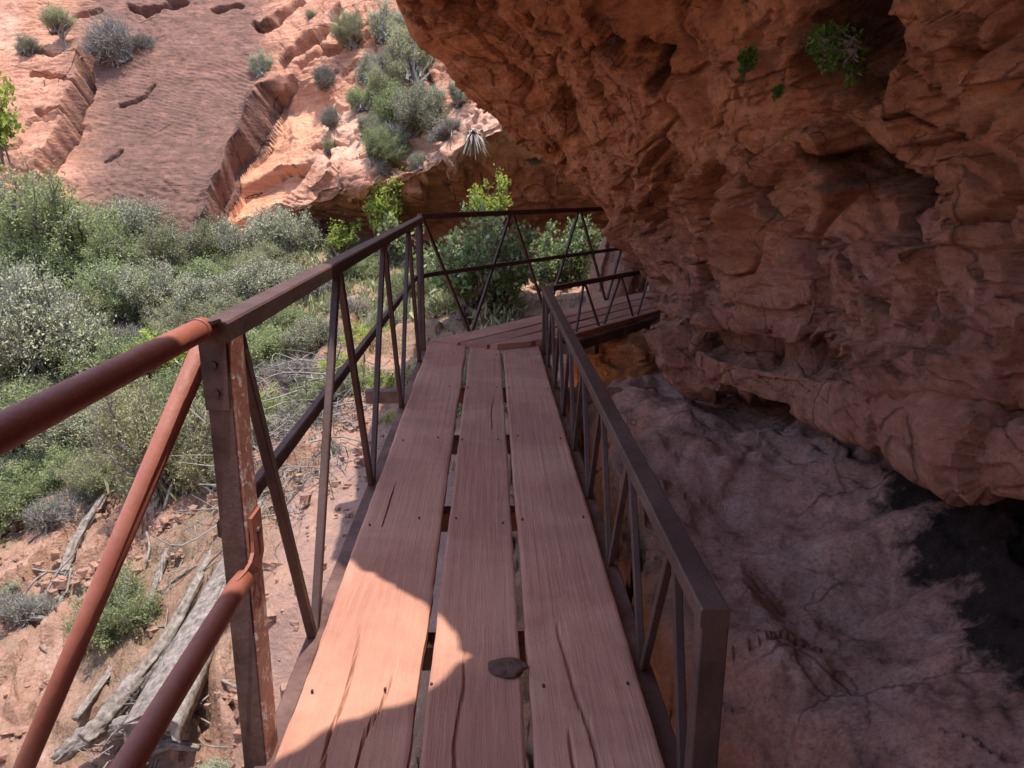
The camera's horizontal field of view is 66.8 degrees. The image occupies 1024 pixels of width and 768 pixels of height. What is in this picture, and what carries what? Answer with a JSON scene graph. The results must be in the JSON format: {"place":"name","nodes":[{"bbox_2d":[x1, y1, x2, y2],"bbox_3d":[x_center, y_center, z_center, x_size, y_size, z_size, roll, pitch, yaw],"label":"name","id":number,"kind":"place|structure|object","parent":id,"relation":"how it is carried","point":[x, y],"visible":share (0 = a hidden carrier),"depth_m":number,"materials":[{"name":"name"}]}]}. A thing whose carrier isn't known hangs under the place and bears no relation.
{"place":"outdoors","nodes":[
{"label":"outdoors","id":0,"kind":"place"},
{"bbox_2d":[0,366,409,767],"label":"gravel","id":1,"kind":"structure","parent":0,"point":[59,582],"depth_m":8.23,"materials":[{"name":"gravel"}]},
{"bbox_2d":[50,715,190,764],"bbox_3d":[-3.112,2.849,6.219,1.277,0.527,0.240,2,9,11],"label":"driftwood","id":2,"kind":"object","parent":1,"relation":"on","point":[60,755],"visible":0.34,"depth_m":6.26,"materials":[{"name":"grey wood"}]},
{"bbox_2d":[151,735,200,756],"bbox_3d":[-2.716,2.840,5.989,0.609,0.216,0.169,-2,9,-15],"label":"driftwood","id":3,"kind":"object","parent":1,"relation":"on","point":[166,743],"visible":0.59,"depth_m":5.98,"materials":[{"name":"grey wood"}]},
{"bbox_2d":[0,0,609,248],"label":"cliff","id":4,"kind":"structure","parent":0,"point":[186,115],"depth_m":17.70,"materials":[{"name":"stone"}]},
{"bbox_2d":[12,29,48,56],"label":"bush","id":5,"kind":"object","parent":4,"relation":"on","point":[30,46],"visible":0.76,"depth_m":18.87,"materials":[{"name":"green plant"}]},
{"bbox_2d":[36,1,82,59],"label":"bush","id":6,"kind":"object","parent":4,"relation":"on","point":[60,23],"visible":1,"depth_m":18.65,"materials":[{"name":"green plant"}]},
{"bbox_2d":[72,5,138,67],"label":"bush","id":7,"kind":"object","parent":4,"relation":"on","point":[110,43],"visible":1,"depth_m":18.56,"materials":[{"name":"grey plant"}]},
{"bbox_2d":[129,32,157,49],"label":"bush","id":8,"kind":"object","parent":4,"relation":"on","point":[145,41],"visible":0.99,"depth_m":19.03,"materials":[{"name":"grey plant"}]},
{"bbox_2d":[246,46,282,78],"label":"bush","id":9,"kind":"object","parent":4,"relation":"on","point":[259,65],"visible":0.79,"depth_m":18.48,"materials":[{"name":"green plant"}]},
{"bbox_2d":[310,60,341,91],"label":"bush","id":10,"kind":"object","parent":4,"relation":"on","point":[324,77],"visible":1,"depth_m":17.39,"materials":[{"name":"grey plant"}]},
{"bbox_2d":[317,104,343,129],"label":"bush","id":11,"kind":"object","parent":4,"relation":"on","point":[331,119],"visible":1,"depth_m":16.50,"materials":[{"name":"grey plant"}]},
{"bbox_2d":[327,6,366,53],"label":"bush","id":12,"kind":"object","parent":4,"relation":"on","point":[345,29],"visible":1,"depth_m":17.40,"materials":[{"name":"green plant"}]},
{"bbox_2d":[343,82,376,113],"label":"bush","id":13,"kind":"object","parent":4,"relation":"on","point":[357,102],"visible":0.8,"depth_m":16.41,"materials":[{"name":"green plant"}]},
{"bbox_2d":[354,48,381,86],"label":"bush","id":14,"kind":"object","parent":4,"relation":"on","point":[362,69],"visible":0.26,"depth_m":16.86,"materials":[{"name":"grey plant"}]},
{"bbox_2d":[354,111,386,139],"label":"bush","id":15,"kind":"object","parent":4,"relation":"on","point":[370,120],"visible":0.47,"depth_m":15.81,"materials":[{"name":"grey plant"}]},
{"bbox_2d":[362,158,392,178],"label":"bush","id":16,"kind":"object","parent":4,"relation":"on","point":[382,166],"visible":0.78,"depth_m":15.15,"materials":[{"name":"grey plant"}]},
{"bbox_2d":[364,45,401,74],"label":"bush","id":17,"kind":"object","parent":4,"relation":"on","point":[380,61],"visible":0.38,"depth_m":16.37,"materials":[{"name":"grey plant"}]},
{"bbox_2d":[361,44,410,95],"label":"bush","id":18,"kind":"object","parent":4,"relation":"on","point":[375,79],"visible":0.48,"depth_m":16.11,"materials":[{"name":"green plant"}]},
{"bbox_2d":[359,122,413,166],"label":"bush","id":19,"kind":"object","parent":4,"relation":"on","point":[376,147],"visible":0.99,"depth_m":15.06,"materials":[{"name":"green plant"}]},
{"bbox_2d":[365,0,407,46],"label":"bush","id":20,"kind":"object","parent":4,"relation":"on","point":[377,24],"visible":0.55,"depth_m":17.17,"materials":[{"name":"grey plant"}]},
{"bbox_2d":[366,77,407,126],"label":"bush","id":21,"kind":"object","parent":4,"relation":"on","point":[380,108],"visible":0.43,"depth_m":15.85,"materials":[{"name":"green plant"}]},
{"bbox_2d":[364,119,411,160],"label":"bush","id":22,"kind":"object","parent":4,"relation":"on","point":[391,130],"visible":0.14,"depth_m":15.43,"materials":[{"name":"grey plant"}]},
{"bbox_2d":[380,13,442,86],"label":"bush","id":23,"kind":"object","parent":4,"relation":"on","point":[415,67],"visible":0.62,"depth_m":16.39,"materials":[{"name":"green plant"}]},
{"bbox_2d":[405,150,427,171],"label":"bush","id":24,"kind":"object","parent":4,"relation":"on","point":[417,160],"visible":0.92,"depth_m":14.93,"materials":[{"name":"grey plant"}]},
{"bbox_2d":[387,77,452,138],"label":"bush","id":25,"kind":"object","parent":4,"relation":"on","point":[408,106],"visible":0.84,"depth_m":15.16,"materials":[{"name":"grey plant"}]},
{"bbox_2d":[411,78,447,122],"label":"bush","id":26,"kind":"object","parent":4,"relation":"on","point":[442,94],"visible":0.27,"depth_m":15.31,"materials":[{"name":"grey plant"}]},
{"bbox_2d":[423,114,463,145],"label":"bush","id":27,"kind":"object","parent":4,"relation":"on","point":[443,132],"visible":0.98,"depth_m":14.71,"materials":[{"name":"grey plant"}]},
{"bbox_2d":[445,79,470,107],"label":"bush","id":28,"kind":"object","parent":4,"relation":"on","point":[458,97],"visible":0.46,"depth_m":15.47,"materials":[{"name":"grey plant"}]},
{"bbox_2d":[457,125,490,158],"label":"agave","id":29,"kind":"object","parent":4,"relation":"on","point":[472,135],"visible":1,"depth_m":14.33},
{"bbox_2d":[0,232,1023,767],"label":"ground","id":30,"kind":"structure","parent":0,"point":[874,600],"depth_m":3.68,"materials":[{"name":"soil"}]},
{"bbox_2d":[0,575,25,602],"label":"shrub","id":31,"kind":"object","parent":30,"relation":"on","point":[9,588],"visible":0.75,"depth_m":8.72,"materials":[{"name":"green plant"}]},
{"bbox_2d":[0,71,28,172],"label":"tree","id":32,"kind":"object","parent":30,"relation":"on","point":[7,122],"visible":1,"depth_m":11.52,"materials":[{"name":"green plant"}]},
{"bbox_2d":[0,719,28,741],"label":"rock","id":33,"kind":"object","parent":30,"relation":"on","point":[13,733],"visible":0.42,"depth_m":7.17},
{"bbox_2d":[0,342,37,394],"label":"shrub","id":34,"kind":"object","parent":30,"relation":"on","point":[6,373],"visible":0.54,"depth_m":12.00,"materials":[{"name":"green plant"}]},
{"bbox_2d":[0,442,47,483],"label":"shrub","id":35,"kind":"object","parent":30,"relation":"on","point":[9,457],"visible":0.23,"depth_m":10.73,"materials":[{"name":"green plant"}]},
{"bbox_2d":[0,586,65,630],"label":"shrub","id":36,"kind":"object","parent":30,"relation":"on","point":[16,607],"visible":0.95,"depth_m":8.25,"materials":[{"name":"grey plant"}]},
{"bbox_2d":[0,461,69,531],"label":"shrub","id":37,"kind":"object","parent":30,"relation":"on","point":[13,498],"visible":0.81,"depth_m":10.11,"materials":[{"name":"green plant"}]},
{"bbox_2d":[0,370,73,404],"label":"shrub","id":38,"kind":"object","parent":30,"relation":"on","point":[43,381],"visible":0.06,"depth_m":11.82,"materials":[{"name":"green plant"}]},
{"bbox_2d":[0,246,76,300],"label":"shrub","id":39,"kind":"object","parent":30,"relation":"on","point":[22,267],"visible":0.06,"depth_m":13.06,"materials":[{"name":"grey plant"}]},
{"bbox_2d":[0,232,79,292],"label":"shrub","id":40,"kind":"object","parent":30,"relation":"on","point":[14,255],"visible":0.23,"depth_m":14.16,"materials":[{"name":"green plant"}]},
{"bbox_2d":[0,438,95,486],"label":"shrub","id":41,"kind":"object","parent":30,"relation":"on","point":[54,457],"visible":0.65,"depth_m":10.52,"materials":[{"name":"green plant"}]},
{"bbox_2d":[0,370,99,453],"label":"shrub","id":42,"kind":"object","parent":30,"relation":"on","point":[23,393],"visible":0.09,"depth_m":10.93,"materials":[{"name":"green plant"}]},
{"bbox_2d":[14,484,101,535],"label":"shrub","id":43,"kind":"object","parent":30,"relation":"on","point":[47,514],"visible":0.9,"depth_m":9.82,"materials":[{"name":"grey plant"}]},
{"bbox_2d":[0,245,116,384],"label":"shrub","id":44,"kind":"object","parent":30,"relation":"on","point":[28,319],"visible":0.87,"depth_m":12.07,"materials":[{"name":"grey plant"}]},
{"bbox_2d":[17,401,113,459],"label":"shrub","id":45,"kind":"object","parent":30,"relation":"on","point":[43,442],"visible":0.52,"depth_m":10.93,"materials":[{"name":"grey plant"}]},
{"bbox_2d":[0,152,143,279],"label":"shrub","id":46,"kind":"object","parent":30,"relation":"on","point":[47,217],"visible":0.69,"depth_m":14.28,"materials":[{"name":"green plant"}]},
{"bbox_2d":[51,494,107,602],"bbox_3d":[-5.147,2.094,9.090,0.248,1.075,2.060,-2,9,-11],"label":"log","id":47,"kind":"object","parent":30,"relation":"on","point":[85,524],"visible":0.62,"depth_m":9.34,"materials":[{"name":"grey wood"}]},
{"bbox_2d":[68,567,95,587],"bbox_3d":[-4.723,2.162,8.618,0.371,0.227,0.325,0,9,0],"label":"rock","id":48,"kind":"object","parent":30,"relation":"on","point":[78,580],"visible":0.51,"depth_m":8.53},
{"bbox_2d":[37,445,130,499],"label":"shrub","id":49,"kind":"object","parent":30,"relation":"on","point":[88,475],"visible":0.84,"depth_m":10.08,"materials":[{"name":"green plant"}]},
{"bbox_2d":[27,205,149,291],"bbox_3d":[-7.957,-2.503,14.754,2.246,1.734,1.952,0,9,2],"label":"shrub","id":50,"kind":"object","parent":30,"relation":"on","point":[96,238],"visible":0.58,"depth_m":14.46,"materials":[{"name":"green plant"}]},
{"bbox_2d":[34,316,152,380],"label":"shrub","id":51,"kind":"object","parent":30,"relation":"on","point":[105,352],"visible":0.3,"depth_m":12.30,"materials":[{"name":"green plant"}]},
{"bbox_2d":[70,279,128,330],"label":"shrub","id":52,"kind":"object","parent":30,"relation":"on","point":[111,317],"visible":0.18,"depth_m":13.45,"materials":[{"name":"green plant"}]},
{"bbox_2d":[53,553,164,661],"bbox_3d":[-3.823,2.155,7.595,1.092,0.873,1.127,5,10,28],"label":"shrub","id":53,"kind":"object","parent":30,"relation":"on","point":[112,624],"visible":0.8,"depth_m":7.36,"materials":[{"name":"green plant"}]},
{"bbox_2d":[67,190,177,253],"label":"shrub","id":54,"kind":"object","parent":30,"relation":"on","point":[132,213],"visible":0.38,"depth_m":15.73,"materials":[{"name":"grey plant"}]},
{"bbox_2d":[61,246,185,325],"bbox_3d":[-7.007,-1.688,13.900,2.288,1.530,1.868,4,10,24],"label":"shrub","id":55,"kind":"object","parent":30,"relation":"on","point":[90,280],"visible":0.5,"depth_m":13.59,"materials":[{"name":"green plant"}]},
{"bbox_2d":[71,511,180,722],"bbox_3d":[-3.683,2.182,7.803,0.252,1.040,2.611,0,9,-3],"label":"branch","id":56,"kind":"object","parent":30,"relation":"on","point":[86,704],"visible":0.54,"depth_m":6.90,"materials":[{"name":"grey wood"}]},
{"bbox_2d":[97,322,157,348],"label":"shrub","id":57,"kind":"object","parent":30,"relation":"on","point":[120,332],"visible":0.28,"depth_m":12.93,"materials":[{"name":"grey plant"}]},
{"bbox_2d":[67,662,208,767],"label":"dead branches","id":58,"kind":"object","parent":30,"relation":"on","point":[103,745],"visible":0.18,"depth_m":6.26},
{"bbox_2d":[70,355,211,509],"bbox_3d":[-4.196,0.542,9.201,1.920,1.910,1.798,5,10,29],"label":"shrub","id":59,"kind":"object","parent":30,"relation":"on","point":[130,436],"visible":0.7,"depth_m":8.96,"materials":[{"name":"green plant"}]},
{"bbox_2d":[77,549,210,745],"bbox_3d":[-3.079,2.141,7.171,0.342,1.090,2.446,1,9,8],"label":"log","id":60,"kind":"object","parent":30,"relation":"on","point":[92,731],"visible":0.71,"depth_m":6.50,"materials":[{"name":"grey wood"}]},
{"bbox_2d":[87,247,216,322],"bbox_3d":[-6.336,-1.694,13.738,2.261,1.451,1.950,4,10,23],"label":"shrub","id":61,"kind":"object","parent":30,"relation":"on","point":[162,287],"visible":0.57,"depth_m":13.50,"materials":[{"name":"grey plant"}]},
{"bbox_2d":[119,325,188,377],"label":"shrub","id":62,"kind":"object","parent":30,"relation":"on","point":[148,336],"visible":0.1,"depth_m":12.54,"materials":[{"name":"green plant"}]},
{"bbox_2d":[157,514,180,529],"bbox_3d":[-3.885,1.580,8.849,0.258,0.199,0.327,-9,12,-43],"label":"rock","id":63,"kind":"object","parent":30,"relation":"on","point":[165,522],"visible":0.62,"depth_m":8.78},
{"bbox_2d":[134,357,204,408],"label":"shrub","id":64,"kind":"object","parent":30,"relation":"on","point":[169,385],"visible":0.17,"depth_m":11.23,"materials":[{"name":"green plant"}]},
{"bbox_2d":[138,297,204,334],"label":"shrub","id":65,"kind":"object","parent":30,"relation":"on","point":[172,323],"visible":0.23,"depth_m":13.01,"materials":[{"name":"green plant"}]},
{"bbox_2d":[124,206,243,277],"bbox_3d":[-6.455,-2.667,15.207,1.913,1.557,2.030,3,9,18],"label":"shrub","id":66,"kind":"object","parent":30,"relation":"on","point":[172,249],"visible":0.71,"depth_m":14.76,"materials":[{"name":"green plant"}]},
{"bbox_2d":[123,496,263,743],"bbox_3d":[-2.690,1.933,7.017,0.493,1.211,2.777,0,9,0],"label":"split log","id":67,"kind":"object","parent":30,"relation":"on","point":[210,594],"visible":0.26,"depth_m":6.22,"materials":[{"name":"grey wood"}]},
{"bbox_2d":[174,441,216,496],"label":"shrub","id":68,"kind":"object","parent":30,"relation":"on","point":[207,473],"visible":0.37,"depth_m":8.88,"materials":[{"name":"green plant"}]},
{"bbox_2d":[168,245,234,284],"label":"shrub","id":69,"kind":"object","parent":30,"relation":"on","point":[201,265],"visible":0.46,"depth_m":14.66,"materials":[{"name":"green plant"}]},
{"bbox_2d":[164,265,250,319],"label":"shrub","id":70,"kind":"object","parent":30,"relation":"on","point":[206,291],"visible":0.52,"depth_m":13.35,"materials":[{"name":"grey plant"}]},
{"bbox_2d":[193,754,231,767],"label":"shrub","id":71,"kind":"object","parent":30,"relation":"on","point":[217,763],"visible":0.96,"depth_m":5.86,"materials":[{"name":"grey plant"}]},
{"bbox_2d":[176,213,258,266],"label":"shrub","id":72,"kind":"object","parent":30,"relation":"on","point":[230,242],"visible":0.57,"depth_m":15.22,"materials":[{"name":"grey plant"}]},
{"bbox_2d":[177,294,268,331],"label":"shrub","id":73,"kind":"object","parent":30,"relation":"on","point":[216,311],"visible":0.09,"depth_m":13.05,"materials":[{"name":"green plant"}]},
{"bbox_2d":[120,308,394,587],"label":"dead branches","id":74,"kind":"object","parent":30,"relation":"on","point":[290,418],"visible":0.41,"depth_m":8.81,"materials":[{"name":"wood"}]},
{"bbox_2d":[224,234,300,276],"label":"shrub","id":75,"kind":"object","parent":30,"relation":"on","point":[259,251],"visible":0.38,"depth_m":14.91,"materials":[{"name":"green plant"}]},
{"bbox_2d":[218,253,307,298],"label":"shrub","id":76,"kind":"object","parent":30,"relation":"on","point":[260,276],"visible":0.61,"depth_m":13.66,"materials":[{"name":"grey plant"}]},
{"bbox_2d":[0,235,528,548],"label":"ground cover","id":77,"kind":"object","parent":30,"relation":"on","point":[436,302],"visible":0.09,"depth_m":12.44,"materials":[{"name":"green plant"}]},
{"bbox_2d":[245,323,296,369],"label":"shrub","id":78,"kind":"object","parent":30,"relation":"on","point":[263,343],"visible":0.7,"depth_m":11.82,"materials":[{"name":"green plant"}]},
{"bbox_2d":[250,379,295,420],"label":"shrub","id":79,"kind":"object","parent":30,"relation":"on","point":[267,405],"visible":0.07,"depth_m":9.82,"materials":[{"name":"green plant"}]},
{"bbox_2d":[240,201,325,258],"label":"shrub","id":80,"kind":"object","parent":30,"relation":"on","point":[285,227],"visible":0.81,"depth_m":15.49,"materials":[{"name":"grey plant"}]},
{"bbox_2d":[254,351,317,393],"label":"shrub","id":81,"kind":"object","parent":30,"relation":"on","point":[283,383],"visible":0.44,"depth_m":10.75,"materials":[{"name":"grey plant"}]},
{"bbox_2d":[250,394,323,434],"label":"shrub","id":82,"kind":"object","parent":30,"relation":"on","point":[281,412],"visible":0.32,"depth_m":9.37,"materials":[{"name":"grey plant"}]},
{"bbox_2d":[256,306,319,331],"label":"shrub","id":83,"kind":"object","parent":30,"relation":"on","point":[282,317],"visible":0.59,"depth_m":12.75,"materials":[{"name":"green plant"}]},
{"bbox_2d":[271,311,343,358],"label":"shrub","id":84,"kind":"object","parent":30,"relation":"on","point":[308,336],"visible":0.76,"depth_m":11.56,"materials":[{"name":"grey plant"}]},
{"bbox_2d":[291,376,343,405],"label":"shrub","id":85,"kind":"object","parent":30,"relation":"on","point":[310,396],"visible":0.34,"depth_m":9.88,"materials":[{"name":"green plant"}]},
{"bbox_2d":[323,218,362,256],"bbox_3d":[-3.370,-2.835,15.649,0.873,1.055,0.836,0,9,0],"label":"sapling","id":86,"kind":"object","parent":30,"relation":"on","point":[339,242],"visible":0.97,"depth_m":15.54,"materials":[{"name":"green plant"}]},
{"bbox_2d":[319,372,367,401],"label":"shrub","id":87,"kind":"object","parent":30,"relation":"on","point":[348,381],"visible":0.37,"depth_m":9.87,"materials":[{"name":"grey plant"}]},
{"bbox_2d":[313,348,373,372],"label":"shrub","id":88,"kind":"object","parent":30,"relation":"on","point":[339,362],"visible":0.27,"depth_m":10.69,"materials":[{"name":"green plant"}]},
{"bbox_2d":[317,292,377,317],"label":"shrub","id":89,"kind":"object","parent":30,"relation":"on","point":[355,307],"visible":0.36,"depth_m":13.27,"materials":[{"name":"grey plant"}]},
{"bbox_2d":[343,251,379,280],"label":"shrub","id":90,"kind":"object","parent":30,"relation":"on","point":[356,269],"visible":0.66,"depth_m":14.94,"materials":[{"name":"green plant"}]},
{"bbox_2d":[337,320,389,346],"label":"shrub","id":91,"kind":"object","parent":30,"relation":"on","point":[355,330],"visible":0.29,"depth_m":11.26,"materials":[{"name":"green plant"}]},
{"bbox_2d":[0,207,729,767],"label":"footbridge","id":92,"kind":"object","parent":30,"relation":"on","point":[578,645],"visible":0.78,"depth_m":2.40,"materials":[{"name":"brown wood"}]},
{"bbox_2d":[488,657,528,677],"bbox_3d":[-0.013,0.842,2.308,0.125,0.024,0.112,0,9,0],"label":"rock","id":93,"kind":"object","parent":92,"relation":"on","point":[509,667],"visible":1,"depth_m":2.29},
{"bbox_2d":[360,307,400,327],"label":"shrub","id":94,"kind":"object","parent":30,"relation":"on","point":[371,320],"visible":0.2,"depth_m":11.67,"materials":[{"name":"green plant"}]},
{"bbox_2d":[358,370,408,388],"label":"shrub","id":95,"kind":"object","parent":30,"relation":"on","point":[371,380],"visible":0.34,"depth_m":9.93,"materials":[{"name":"green plant"}]},
{"bbox_2d":[361,159,406,256],"bbox_3d":[-2.578,-3.430,15.437,1.029,2.708,1.088,0,9,0],"label":"sapling","id":96,"kind":"object","parent":30,"relation":"on","point":[380,205],"visible":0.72,"depth_m":15.28,"materials":[{"name":"green plant"}]},
{"bbox_2d":[384,268,440,297],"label":"shrub","id":97,"kind":"object","parent":30,"relation":"on","point":[397,284],"visible":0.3,"depth_m":13.77,"materials":[{"name":"green plant"}]},
{"bbox_2d":[377,193,539,319],"bbox_3d":[-0.880,-1.928,11.771,2.771,1.878,2.049,4,10,26],"label":"bush","id":98,"kind":"object","parent":30,"relation":"on","point":[505,281],"visible":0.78,"depth_m":11.22,"materials":[{"name":"green plant"}]},
{"bbox_2d":[466,163,513,244],"bbox_3d":[-0.408,-2.924,14.459,0.889,2.361,0.890,0,9,0],"label":"tree","id":99,"kind":"object","parent":30,"relation":"on","point":[502,187],"visible":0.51,"depth_m":14.32,"materials":[{"name":"green plant"}]},
{"bbox_2d":[528,213,603,286],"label":"bush","id":100,"kind":"object","parent":30,"relation":"on","point":[574,269],"visible":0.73,"depth_m":13.27,"materials":[{"name":"green plant"}]},
{"bbox_2d":[563,320,659,386],"bbox_3d":[1.065,-0.221,8.015,1.082,0.902,0.764,0,9,0],"label":"rock","id":101,"kind":"object","parent":30,"relation":"on","point":[622,358],"visible":0.33,"depth_m":7.70,"materials":[{"name":"stone"}]},
{"bbox_2d":[586,236,645,304],"bbox_3d":[1.418,-1.327,10.738,0.780,1.880,0.889,11,4,-24],"label":"boulder","id":102,"kind":"object","parent":30,"relation":"on","point":[606,262],"visible":0.25,"depth_m":10.43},
{"bbox_2d":[396,0,1023,506],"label":"rock overhang","id":103,"kind":"object","parent":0,"point":[812,246],"visible":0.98,"depth_m":3.61,"materials":[{"name":"stone"}]},
{"bbox_2d":[736,43,762,79],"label":"fern","id":104,"kind":"object","parent":103,"relation":"attached to","point":[749,58],"visible":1,"depth_m":3.44,"materials":[{"name":"green plant"}]},
{"bbox_2d":[798,23,844,61],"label":"fern","id":105,"kind":"object","parent":103,"relation":"attached to","point":[817,26],"visible":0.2,"depth_m":3.09,"materials":[{"name":"green plant"}]},
{"bbox_2d":[807,19,872,88],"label":"fern","id":106,"kind":"object","parent":103,"relation":"attached to","point":[837,50],"visible":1,"depth_m":2.98,"materials":[{"name":"green plant"}]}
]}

